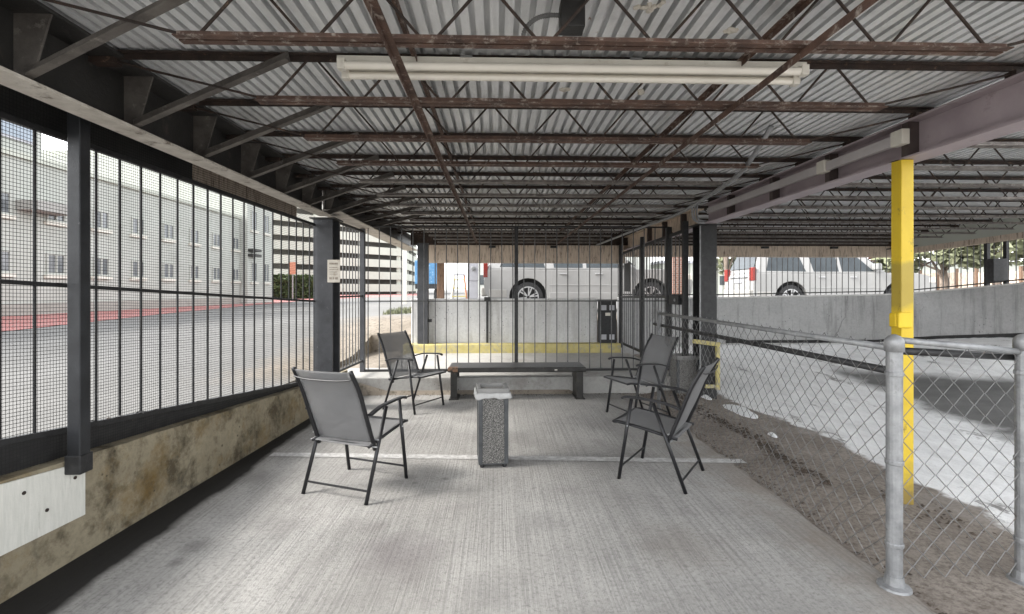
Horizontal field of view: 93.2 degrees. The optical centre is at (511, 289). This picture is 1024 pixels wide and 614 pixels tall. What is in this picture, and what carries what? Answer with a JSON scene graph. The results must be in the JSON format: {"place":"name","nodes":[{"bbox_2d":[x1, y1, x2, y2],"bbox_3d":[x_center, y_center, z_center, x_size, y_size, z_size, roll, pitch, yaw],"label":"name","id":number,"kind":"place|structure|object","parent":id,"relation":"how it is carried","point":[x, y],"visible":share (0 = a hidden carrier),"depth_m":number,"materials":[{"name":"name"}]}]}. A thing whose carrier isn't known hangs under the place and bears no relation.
{"place":"outdoors","nodes":[
{"label":"outdoors","id":0,"kind":"place"},
{"bbox_2d":[1,290,722,437],"bbox_3d":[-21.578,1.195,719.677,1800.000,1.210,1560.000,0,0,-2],"label":"ground","id":1,"kind":"structure","parent":0,"point":[367,390],"depth_m":7.77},
{"bbox_2d":[1,120,240,314],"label":"beige building","id":2,"kind":"structure","parent":1,"relation":"on","point":[59,269],"depth_m":21.46,"materials":[{"name":"paint"}]},
{"bbox_2d":[44,253,66,277],"bbox_3d":[-18.151,-0.960,19.272,0.170,0.980,1.040,0,0,-2],"label":"window","id":3,"kind":"structure","parent":2,"relation":"in","point":[52,257],"depth_m":19.23,"materials":[{"name":"glass"}]},
{"bbox_2d":[42,150,271,303],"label":"beige building","id":4,"kind":"structure","parent":1,"relation":"on","point":[258,280],"depth_m":33.08,"materials":[{"name":"paint"}]},
{"bbox_2d":[1,293,416,331],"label":"red kerb paint","id":5,"kind":"object","parent":1,"relation":"on","point":[131,312],"visible":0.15,"depth_m":17.75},
{"bbox_2d":[275,274,312,298],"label":"hedge","id":6,"kind":"object","parent":1,"relation":"on","point":[277,292],"visible":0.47,"depth_m":51.12,"materials":[{"name":"green plant"}]},
{"bbox_2d":[275,205,416,294],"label":"car park","id":7,"kind":"structure","parent":1,"relation":"on","point":[384,267],"depth_m":98.64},
{"bbox_2d":[415,260,436,298],"bbox_3d":[-3.945,-0.358,23.081,1.020,1.984,2.230,0,0,-2],"label":"cargo trailer","id":8,"kind":"object","parent":1,"relation":"on","point":[431,275],"visible":0.23,"depth_m":22.01,"materials":[{"name":"blue paint"}]},
{"bbox_2d":[437,263,444,298],"bbox_3d":[-1.605,-0.043,10.900,0.155,1.452,0.155,0,0,-2],"label":"timber post","id":9,"kind":"object","parent":1,"relation":"on","point":[440,280],"visible":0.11,"depth_m":10.82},
{"bbox_2d":[469,263,477,298],"bbox_3d":[-0.999,-0.058,12.575,0.240,1.296,0.230,0,0,-2],"label":"meter pedestal","id":10,"kind":"object","parent":1,"relation":"on","point":[473,280],"visible":0.81,"depth_m":12.52,"materials":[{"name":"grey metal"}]},
{"bbox_2d":[411,298,596,342],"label":"barrier wall","id":11,"kind":"structure","parent":1,"relation":"on","point":[507,322],"depth_m":9.66,"materials":[{"name":"concrete"}]},
{"bbox_2d":[348,367,669,393],"bbox_3d":[-0.090,1.383,7.186,4.850,0.335,0.868,0,0,-2],"label":"concrete step","id":12,"kind":"object","parent":1,"relation":"on","point":[595,382],"visible":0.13,"depth_m":6.78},
{"bbox_2d":[360,225,666,371],"bbox_3d":[0.062,0.128,7.255,4.632,2.172,0.070,0,0,-2],"label":"barred fence","id":13,"kind":"object","parent":12,"relation":"on","point":[363,301],"visible":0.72,"depth_m":7.24,"materials":[{"name":"black metal"}]},
{"bbox_2d":[411,342,620,352],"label":"yellow kerb","id":14,"kind":"structure","parent":1,"relation":"on","point":[528,347],"depth_m":9.42,"materials":[{"name":"paint"}]},
{"bbox_2d":[417,243,431,343],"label":"steel column","id":15,"kind":"structure","parent":14,"relation":"on","point":[420,292],"depth_m":9.40,"materials":[{"name":"metal"}]},
{"bbox_2d":[598,302,615,342],"bbox_3d":[1.892,0.625,9.636,0.340,0.849,0.161,0,0,-2],"label":"utility box","id":16,"kind":"object","parent":14,"relation":"on","point":[605,322],"visible":0.72,"depth_m":9.56,"materials":[{"name":"black paint"}]},
{"bbox_2d":[481,259,692,299],"bbox_3d":[1.984,-0.399,13.832,5.650,1.977,2.340,0,0,-2],"label":"parked car","id":17,"kind":"object","parent":1,"relation":"on","point":[551,280],"visible":0.35,"depth_m":12.84,"materials":[{"name":"white paint"}]},
{"bbox_2d":[617,282,1023,354],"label":"ramp wall","id":18,"kind":"structure","parent":1,"relation":"on","point":[991,311],"depth_m":10.55,"materials":[{"name":"grey concrete"}]},
{"bbox_2d":[618,238,1023,296],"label":"ramp railing","id":19,"kind":"object","parent":18,"relation":"on","point":[986,253],"visible":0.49,"depth_m":10.63,"materials":[{"name":"grey metal"}]},
{"bbox_2d":[987,241,1007,283],"bbox_3d":[8.400,-0.374,8.351,0.310,1.170,0.120,0,0,-2],"label":"speaker box","id":20,"kind":"object","parent":19,"relation":"attached to","point":[997,270],"visible":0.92,"depth_m":8.29,"materials":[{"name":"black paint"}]},
{"bbox_2d":[723,257,935,296],"bbox_3d":[10.085,-0.358,15.700,5.650,2.116,2.340,0,0,0],"label":"parked car","id":21,"kind":"object","parent":1,"relation":"on","point":[809,274],"visible":0.38,"depth_m":14.74,"materials":[{"name":"white paint"}]},
{"bbox_2d":[653,261,1022,293],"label":"distant building","id":22,"kind":"structure","parent":1,"relation":"on","point":[721,282],"depth_m":75.34,"materials":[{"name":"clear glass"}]},
{"bbox_2d":[870,244,992,289],"bbox_3d":[14.919,-1.312,16.984,2.971,4.282,4.067,0,0,-30],"label":"street tree","id":23,"kind":"object","parent":1,"relation":"on","point":[939,261],"visible":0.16,"depth_m":16.37,"materials":[{"name":"green plant"}]},
{"bbox_2d":[918,266,1022,289],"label":"timber fence","id":24,"kind":"object","parent":1,"relation":"on","point":[1012,275],"visible":0.12,"depth_m":23.24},
{"bbox_2d":[947,239,1022,284],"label":"street tree","id":25,"kind":"object","parent":1,"relation":"on","point":[1012,257],"visible":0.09,"depth_m":15.16,"materials":[{"name":"green plant"}]},
{"bbox_2d":[402,251,406,303],"bbox_3d":[-5.778,-0.649,26.000,0.240,2.920,0.240,0,0,-2],"label":"lamp post","id":26,"kind":"object","parent":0,"point":[404,275],"visible":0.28,"depth_m":25.88,"materials":[{"name":"white metal"}]},
{"bbox_2d":[0,393,932,613],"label":"floor","id":27,"kind":"structure","parent":0,"point":[256,532],"depth_m":2.82,"materials":[{"name":"concrete"}]},
{"bbox_2d":[0,370,347,603],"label":"concrete wall","id":28,"kind":"structure","parent":27,"relation":"on","point":[130,481],"depth_m":3.10,"materials":[{"name":"concrete"}]},
{"bbox_2d":[0,86,66,475],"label":"screen fence","id":29,"kind":"object","parent":28,"relation":"on","point":[24,451],"visible":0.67,"depth_m":2.45,"materials":[{"name":"metal"}]},
{"bbox_2d":[0,84,190,178],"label":"fascia board","id":30,"kind":"object","parent":29,"relation":"attached to","point":[63,124],"depth_m":2.82,"materials":[{"name":"paint"}]},
{"bbox_2d":[0,467,84,555],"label":"painted board","id":31,"kind":"object","parent":28,"relation":"attached to","point":[27,518],"visible":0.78,"depth_m":2.39,"materials":[{"name":"paint"}]},
{"bbox_2d":[64,112,92,474],"bbox_3d":[-2.305,-0.005,2.575,0.084,1.951,0.084,0,0,-2],"label":"fence post","id":32,"kind":"object","parent":28,"relation":"on","point":[78,459],"visible":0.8,"depth_m":2.54,"materials":[{"name":"metal"}]},
{"bbox_2d":[63,122,315,456],"bbox_3d":[-2.402,0.023,4.201,0.056,2.146,3.143,0,0,1],"label":"screen fence","id":33,"kind":"object","parent":28,"relation":"on","point":[103,431],"visible":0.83,"depth_m":3.48,"materials":[{"name":"metal"}]},
{"bbox_2d":[192,164,295,215],"bbox_3d":[-2.433,-0.998,4.534,0.040,0.394,1.697,0,0,1],"label":"fascia board","id":34,"kind":"object","parent":33,"relation":"attached to","point":[250,194],"depth_m":4.31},
{"bbox_2d":[310,217,342,371],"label":"steel column","id":35,"kind":"structure","parent":28,"relation":"on","point":[327,307],"depth_m":5.78,"materials":[{"name":"metal"}]},
{"bbox_2d":[0,0,335,215],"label":"steel girder","id":36,"kind":"object","parent":35,"relation":"on","point":[115,99],"visible":0.92,"depth_m":2.59,"materials":[{"name":"metal"}]},
{"bbox_2d":[21,0,188,79],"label":"brace","id":37,"kind":"object","parent":36,"relation":"attached to","point":[101,37],"visible":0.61,"depth_m":1.91,"materials":[{"name":"metal"}]},
{"bbox_2d":[133,51,290,127],"bbox_3d":[-1.582,-1.029,2.499,0.968,0.324,0.040,0,0,12],"label":"brace","id":38,"kind":"object","parent":36,"relation":"attached to","point":[210,91],"visible":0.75,"depth_m":2.49,"materials":[{"name":"metal"}]},
{"bbox_2d":[201,105,331,157],"bbox_3d":[-1.600,-1.029,3.104,0.966,0.324,0.040,0,0,12],"label":"brace","id":39,"kind":"object","parent":36,"relation":"attached to","point":[262,130],"visible":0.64,"depth_m":3.11,"materials":[{"name":"metal"}]},
{"bbox_2d":[247,131,358,178],"bbox_3d":[-1.618,-1.029,3.709,0.964,0.324,0.040,0,0,11],"label":"brace","id":40,"kind":"object","parent":36,"relation":"attached to","point":[291,160],"visible":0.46,"depth_m":3.72,"materials":[{"name":"metal"}]},
{"bbox_2d":[281,154,379,193],"bbox_3d":[-1.636,-1.029,4.313,0.961,0.324,0.040,0,0,11],"label":"brace","id":41,"kind":"object","parent":36,"relation":"attached to","point":[310,181],"visible":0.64,"depth_m":4.33,"materials":[{"name":"metal"}]},
{"bbox_2d":[307,171,393,204],"bbox_3d":[-1.654,-1.029,4.918,0.959,0.324,0.040,0,0,10],"label":"brace","id":42,"kind":"object","parent":36,"relation":"attached to","point":[341,191],"visible":0.71,"depth_m":4.94,"materials":[{"name":"metal"}]},
{"bbox_2d":[328,184,405,214],"bbox_3d":[-1.672,-1.029,5.523,0.957,0.324,0.040,0,0,9],"label":"brace","id":43,"kind":"object","parent":36,"relation":"attached to","point":[359,202],"visible":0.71,"depth_m":5.54,"materials":[{"name":"metal"}]},
{"bbox_2d":[327,260,339,281],"bbox_3d":[-2.126,-0.224,5.771,0.150,0.270,0.007,0,0,-2],"label":"sign","id":44,"kind":"object","parent":35,"relation":"attached to","point":[333,270],"visible":1,"depth_m":5.77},
{"bbox_2d":[340,222,362,371],"bbox_3d":[-2.232,0.089,6.600,0.032,1.950,1.094,0,0,2],"label":"barred fence","id":45,"kind":"object","parent":35,"relation":"attached to","point":[343,368],"visible":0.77,"depth_m":6.63,"materials":[{"name":"black metal"}]},
{"bbox_2d":[322,189,416,250],"bbox_3d":[-2.255,-1.049,8.476,0.280,0.258,5.720,0,0,-2],"label":"steel girder","id":46,"kind":"object","parent":35,"relation":"on","point":[353,220],"visible":0.56,"depth_m":7.42,"materials":[{"name":"metal"}]},
{"bbox_2d":[345,197,414,215],"bbox_3d":[-1.690,-1.062,6.127,0.952,0.260,0.040,0,0,9],"label":"brace","id":47,"kind":"object","parent":46,"relation":"attached to","point":[367,209],"visible":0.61,"depth_m":6.14,"materials":[{"name":"metal"}]},
{"bbox_2d":[291,367,407,504],"bbox_3d":[-1.162,0.991,3.553,0.596,0.927,0.700,0,0,20],"label":"folding chair","id":48,"kind":"object","parent":27,"relation":"on","point":[335,407],"visible":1,"depth_m":3.38,"materials":[{"name":"fabric"}]},
{"bbox_2d":[377,330,445,414],"bbox_3d":[-1.243,0.991,6.005,0.700,0.927,0.596,0,0,30],"label":"folding chair","id":49,"kind":"object","parent":27,"relation":"on","point":[399,354],"visible":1,"depth_m":6.08,"materials":[{"name":"fabric"}]},
{"bbox_2d":[474,383,511,467],"bbox_3d":[-0.165,1.127,4.061,0.307,0.647,0.306,0,0,-7],"label":"waste bin","id":50,"kind":"object","parent":27,"relation":"on","point":[492,421],"visible":1,"depth_m":3.94,"materials":[{"name":"grey stone"}]},
{"bbox_2d":[270,452,745,462],"bbox_3d":[-0.078,1.446,4.175,4.092,0.001,0.100,0,0,2],"label":"floor marking","id":51,"kind":"object","parent":27,"relation":"on","point":[640,459],"visible":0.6,"depth_m":4.17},
{"bbox_2d":[448,362,585,399],"bbox_3d":[0.062,1.236,6.623,1.830,0.428,0.483,0,0,-2],"label":"bench","id":52,"kind":"object","parent":27,"relation":"on","point":[577,369],"visible":0.98,"depth_m":6.44,"materials":[{"name":"metal"}]},
{"bbox_2d":[604,333,678,415],"bbox_3d":[1.487,0.991,5.588,0.700,0.927,0.596,0,0,-20],"label":"folding chair","id":53,"kind":"object","parent":27,"relation":"on","point":[655,361],"visible":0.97,"depth_m":5.65,"materials":[{"name":"fabric"}]},
{"bbox_2d":[612,357,719,493],"bbox_3d":[1.206,0.991,3.782,0.700,0.927,0.596,0,0,34],"label":"folding chair","id":54,"kind":"object","parent":27,"relation":"on","point":[669,428],"visible":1,"depth_m":3.69,"materials":[{"name":"fabric"}]},
{"bbox_2d":[370,393,996,613],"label":"debris","id":55,"kind":"object","parent":27,"relation":"on","point":[804,470],"visible":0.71,"depth_m":3.89,"materials":[{"name":"brown plant"}]},
{"bbox_2d":[876,334,912,595],"bbox_3d":[1.867,0.833,2.362,0.144,1.234,0.140,0,0,-2],"label":"fence post","id":56,"kind":"object","parent":27,"relation":"on","point":[892,580],"visible":1,"depth_m":2.34,"materials":[{"name":"metal"}]},
{"bbox_2d":[902,337,1021,577],"bbox_3d":[2.218,0.820,2.399,0.649,1.180,0.074,0,0,-4],"label":"chain link fence","id":57,"kind":"object","parent":56,"relation":"attached to","point":[996,353],"visible":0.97,"depth_m":2.38,"materials":[{"name":"metal"}]},
{"bbox_2d":[414,353,639,367],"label":"passage pavement","id":58,"kind":"structure","parent":0,"point":[539,357],"depth_m":8.66,"materials":[{"name":"concrete"}]},
{"bbox_2d":[42,134,1021,289],"label":"sky","id":59,"kind":"structure","parent":0,"point":[451,267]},
{"bbox_2d":[672,257,681,293],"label":"brick pillar","id":60,"kind":"structure","parent":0,"point":[677,275],"depth_m":12.03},
{"bbox_2d":[625,246,890,257],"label":"fascia beam","id":61,"kind":"structure","parent":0,"point":[808,251],"depth_m":10.38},
{"bbox_2d":[411,232,890,245],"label":"edge beam","id":62,"kind":"structure","parent":61,"relation":"on","point":[616,241],"depth_m":10.28,"materials":[{"name":"metal"}]},
{"bbox_2d":[429,245,624,262],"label":"fascia beam","id":63,"kind":"structure","parent":62,"relation":"attached to","point":[528,254],"depth_m":10.21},
{"bbox_2d":[634,337,1023,613],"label":"driveway","id":64,"kind":"structure","parent":0,"point":[976,590],"depth_m":4.36,"materials":[{"name":"concrete"}]},
{"bbox_2d":[619,221,688,369],"bbox_3d":[2.337,0.186,8.444,0.128,2.487,3.570,0,0,-2],"label":"gate fence","id":65,"kind":"object","parent":64,"relation":"on","point":[679,299],"visible":0.65,"depth_m":7.65,"materials":[{"name":"black metal"}]},
{"bbox_2d":[669,353,698,393],"bbox_3d":[2.385,1.174,6.726,0.312,0.552,0.312,0,0,-3],"label":"waste bin","id":66,"kind":"object","parent":64,"relation":"on","point":[689,369],"visible":0.45,"depth_m":6.58,"materials":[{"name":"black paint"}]},
{"bbox_2d":[688,224,720,398],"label":"steel column","id":67,"kind":"structure","parent":64,"relation":"on","point":[704,270],"depth_m":6.42,"materials":[{"name":"metal"}]},
{"bbox_2d":[624,208,703,249],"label":"steel beam","id":68,"kind":"structure","parent":67,"relation":"on","point":[675,223],"depth_m":8.11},
{"bbox_2d":[398,231,635,242],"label":"roof joist","id":69,"kind":"object","parent":68,"relation":"on","point":[481,241],"visible":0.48,"depth_m":9.79,"materials":[{"name":"metal"}]},
{"bbox_2d":[375,217,659,232],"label":"roof joist","id":70,"kind":"object","parent":68,"relation":"on","point":[532,230],"visible":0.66,"depth_m":7.98,"materials":[{"name":"metal"}]},
{"bbox_2d":[391,227,643,239],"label":"roof joist","id":71,"kind":"object","parent":68,"relation":"on","point":[509,238],"visible":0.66,"depth_m":9.18,"materials":[{"name":"metal"}]},
{"bbox_2d":[388,222,648,236],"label":"roof joist","id":72,"kind":"object","parent":68,"relation":"on","point":[530,235],"visible":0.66,"depth_m":8.59,"materials":[{"name":"metal"}]},
{"bbox_2d":[365,211,674,227],"bbox_3d":[0.186,-1.071,7.376,4.865,0.238,0.072,0,0,-2],"label":"roof joist","id":73,"kind":"object","parent":68,"relation":"on","point":[663,213],"visible":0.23,"depth_m":7.36,"materials":[{"name":"metal"}]},
{"bbox_2d":[353,204,699,222],"bbox_3d":[0.205,-1.071,6.766,4.865,0.238,0.072,0,0,-2],"label":"roof joist","id":74,"kind":"object","parent":68,"relation":"on","point":[513,220],"visible":0.5,"depth_m":6.75,"materials":[{"name":"metal"}]},
{"bbox_2d":[557,0,877,243],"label":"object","id":75,"kind":"object","parent":74,"relation":"attached to","point":[854,13],"visible":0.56,"depth_m":2.17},
{"bbox_2d":[656,233,889,243],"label":"roof joist","id":76,"kind":"object","parent":68,"relation":"on","point":[762,242],"visible":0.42,"depth_m":9.98,"materials":[{"name":"metal"}]},
{"bbox_2d":[672,229,928,240],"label":"roof joist","id":77,"kind":"object","parent":68,"relation":"on","point":[801,239],"visible":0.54,"depth_m":9.38,"materials":[{"name":"metal"}]},
{"bbox_2d":[677,224,957,237],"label":"roof joist","id":78,"kind":"object","parent":68,"relation":"on","point":[822,236],"visible":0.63,"depth_m":8.78,"materials":[{"name":"metal"}]},
{"bbox_2d":[691,219,990,233],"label":"roof joist","id":79,"kind":"object","parent":68,"relation":"on","point":[816,232],"visible":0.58,"depth_m":8.16,"materials":[{"name":"metal"}]},
{"bbox_2d":[698,213,1023,229],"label":"roof joist","id":80,"kind":"object","parent":68,"relation":"on","point":[875,227],"visible":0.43,"depth_m":7.54,"materials":[{"name":"metal"}]},
{"bbox_2d":[699,206,1023,223],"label":"roof joist","id":81,"kind":"object","parent":68,"relation":"on","point":[836,222],"visible":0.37,"depth_m":6.93,"materials":[{"name":"metal"}]},
{"bbox_2d":[692,339,719,389],"bbox_3d":[2.548,0.977,6.349,0.358,0.664,0.050,0,0,-2],"label":"pipe guard","id":82,"kind":"object","parent":67,"relation":"attached to","point":[717,385],"visible":0.66,"depth_m":6.33,"materials":[{"name":"yellow paint"}]},
{"bbox_2d":[703,71,1023,223],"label":"steel beam","id":83,"kind":"structure","parent":67,"relation":"on","point":[991,112],"depth_m":3.17,"materials":[{"name":"metal"}]},
{"bbox_2d":[338,195,718,215],"bbox_3d":[0.223,-1.071,6.157,4.865,0.238,0.072,0,0,-2],"label":"roof joist","id":84,"kind":"object","parent":83,"relation":"on","point":[530,214],"visible":0.63,"depth_m":6.15,"materials":[{"name":"metal"}]},
{"bbox_2d":[557,0,813,234],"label":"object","id":85,"kind":"object","parent":84,"relation":"attached to","point":[790,15],"visible":0.83,"depth_m":2.73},
{"bbox_2d":[317,184,742,207],"bbox_3d":[0.241,-1.071,5.547,4.865,0.238,0.072,0,0,-2],"label":"roof joist","id":86,"kind":"object","parent":83,"relation":"on","point":[587,205],"visible":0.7,"depth_m":5.54,"materials":[{"name":"metal"}]},
{"bbox_2d":[363,0,477,244],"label":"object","id":87,"kind":"object","parent":86,"relation":"attached to","point":[379,20],"visible":1,"depth_m":2.20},
{"bbox_2d":[391,0,477,232],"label":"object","id":88,"kind":"object","parent":86,"relation":"attached to","point":[404,27],"visible":0.56,"depth_m":2.78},
{"bbox_2d":[43,0,1023,55],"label":"roof joist","id":89,"kind":"object","parent":83,"relation":"on","point":[533,41],"visible":1,"depth_m":1.88,"materials":[{"name":"metal"}]},
{"bbox_2d":[295,171,773,197],"bbox_3d":[0.260,-1.071,4.937,4.865,0.238,0.072,0,0,-2],"label":"roof joist","id":90,"kind":"object","parent":83,"relation":"on","point":[607,195],"visible":0.89,"depth_m":4.93,"materials":[{"name":"metal"}]},
{"bbox_2d":[265,154,811,185],"bbox_3d":[0.278,-1.071,4.327,4.865,0.238,0.072,0,0,-2],"label":"roof joist","id":91,"kind":"object","parent":83,"relation":"on","point":[797,161],"visible":0.88,"depth_m":4.32,"materials":[{"name":"metal"}]},
{"bbox_2d":[226,131,862,168],"bbox_3d":[0.296,-1.071,3.717,4.865,0.238,0.072,0,0,-2],"label":"roof joist","id":92,"kind":"object","parent":83,"relation":"on","point":[846,140],"visible":0.67,"depth_m":3.71,"materials":[{"name":"metal"}]},
{"bbox_2d":[88,50,1023,111],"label":"roof joist","id":93,"kind":"object","parent":83,"relation":"on","point":[1011,69],"visible":0.72,"depth_m":2.48,"materials":[{"name":"metal"}]},
{"bbox_2d":[337,55,808,86],"bbox_3d":[0.316,-1.111,2.438,2.361,0.106,0.121,0,0,-2],"label":"strip light","id":94,"kind":"object","parent":93,"relation":"attached to","point":[472,68],"visible":1,"depth_m":2.42,"materials":[{"name":"white metal"}]},
{"bbox_2d":[179,98,933,145],"bbox_3d":[0.315,-1.071,3.108,4.865,0.238,0.072,0,0,-2],"label":"roof joist","id":95,"kind":"object","parent":83,"relation":"on","point":[794,141],"visible":0.66,"depth_m":3.10,"materials":[{"name":"metal"}]},
{"bbox_2d":[707,128,909,213],"bbox_3d":[2.543,-1.012,4.678,0.055,0.100,3.000,0,0,-2],"label":"wireway","id":96,"kind":"object","parent":83,"relation":"attached to","point":[898,138],"visible":1,"depth_m":3.93,"materials":[{"name":"white metal"}]},
{"bbox_2d":[719,197,1023,217],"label":"roof joist","id":97,"kind":"object","parent":83,"relation":"on","point":[881,215],"visible":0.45,"depth_m":6.30,"materials":[{"name":"metal"}]},
{"bbox_2d":[743,187,1023,209],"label":"roof joist","id":98,"kind":"object","parent":83,"relation":"on","point":[933,190],"visible":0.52,"depth_m":5.69,"materials":[{"name":"metal"}]},
{"bbox_2d":[772,175,1023,199],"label":"roof joist","id":99,"kind":"object","parent":83,"relation":"on","point":[933,197],"visible":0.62,"depth_m":5.08,"materials":[{"name":"metal"}]},
{"bbox_2d":[38,0,1023,232],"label":"roof deck","id":100,"kind":"structure","parent":99,"relation":"on","point":[940,21],"depth_m":2.89,"materials":[{"name":"metal"}]},
{"bbox_2d":[559,0,584,36],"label":"junction box","id":101,"kind":"object","parent":100,"relation":"attached to","point":[575,27],"visible":0.64,"depth_m":1.99,"materials":[{"name":"paint"}]},
{"bbox_2d":[596,125,773,245],"bbox_3d":[1.888,-1.044,6.661,0.262,0.296,6.396,0,0,-1],"label":"conduit pipe","id":102,"kind":"object","parent":100,"relation":"attached to","point":[753,155],"visible":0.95,"depth_m":4.45,"materials":[{"name":"metal"}]},
{"bbox_2d":[810,159,1023,187],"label":"roof joist","id":103,"kind":"object","parent":83,"relation":"on","point":[979,185],"visible":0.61,"depth_m":4.45,"materials":[{"name":"metal"}]},
{"bbox_2d":[861,137,1023,170],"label":"roof joist","id":104,"kind":"object","parent":83,"relation":"on","point":[1009,167],"visible":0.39,"depth_m":3.83,"materials":[{"name":"metal"}]},
{"bbox_2d":[933,108,1023,148],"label":"roof joist","id":105,"kind":"object","parent":83,"relation":"on","point":[1019,145],"visible":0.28,"depth_m":3.21,"materials":[{"name":"metal"}]},
{"bbox_2d":[640,395,935,613],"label":"floor edge","id":106,"kind":"object","parent":64,"relation":"on","point":[914,597],"visible":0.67,"depth_m":3.18,"materials":[{"name":"concrete"}]},
{"bbox_2d":[653,310,884,569],"bbox_3d":[1.838,0.850,4.292,0.084,1.200,3.819,0,0,-1],"label":"chain link fence","id":107,"kind":"object","parent":106,"relation":"on","point":[865,365],"visible":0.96,"depth_m":3.24,"materials":[{"name":"metal"}]},
{"bbox_2d":[889,159,913,504],"bbox_3d":[2.621,0.303,3.264,0.120,2.355,0.111,0,0,-2],"label":"yellow post","id":108,"kind":"object","parent":64,"relation":"on","point":[901,319],"visible":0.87,"depth_m":3.23,"materials":[{"name":"metal"}]},
{"bbox_2d":[1006,333,1023,585],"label":"fence post","id":109,"kind":"object","parent":64,"relation":"on","point":[1016,575],"visible":0.94,"depth_m":2.39,"materials":[{"name":"metal"}]},
{"bbox_2d":[914,232,1023,252],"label":"fascia beam","id":110,"kind":"structure","parent":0,"point":[991,239],"depth_m":8.82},
{"bbox_2d":[914,218,1023,246],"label":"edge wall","id":111,"kind":"structure","parent":110,"relation":"on","point":[948,238],"depth_m":8.83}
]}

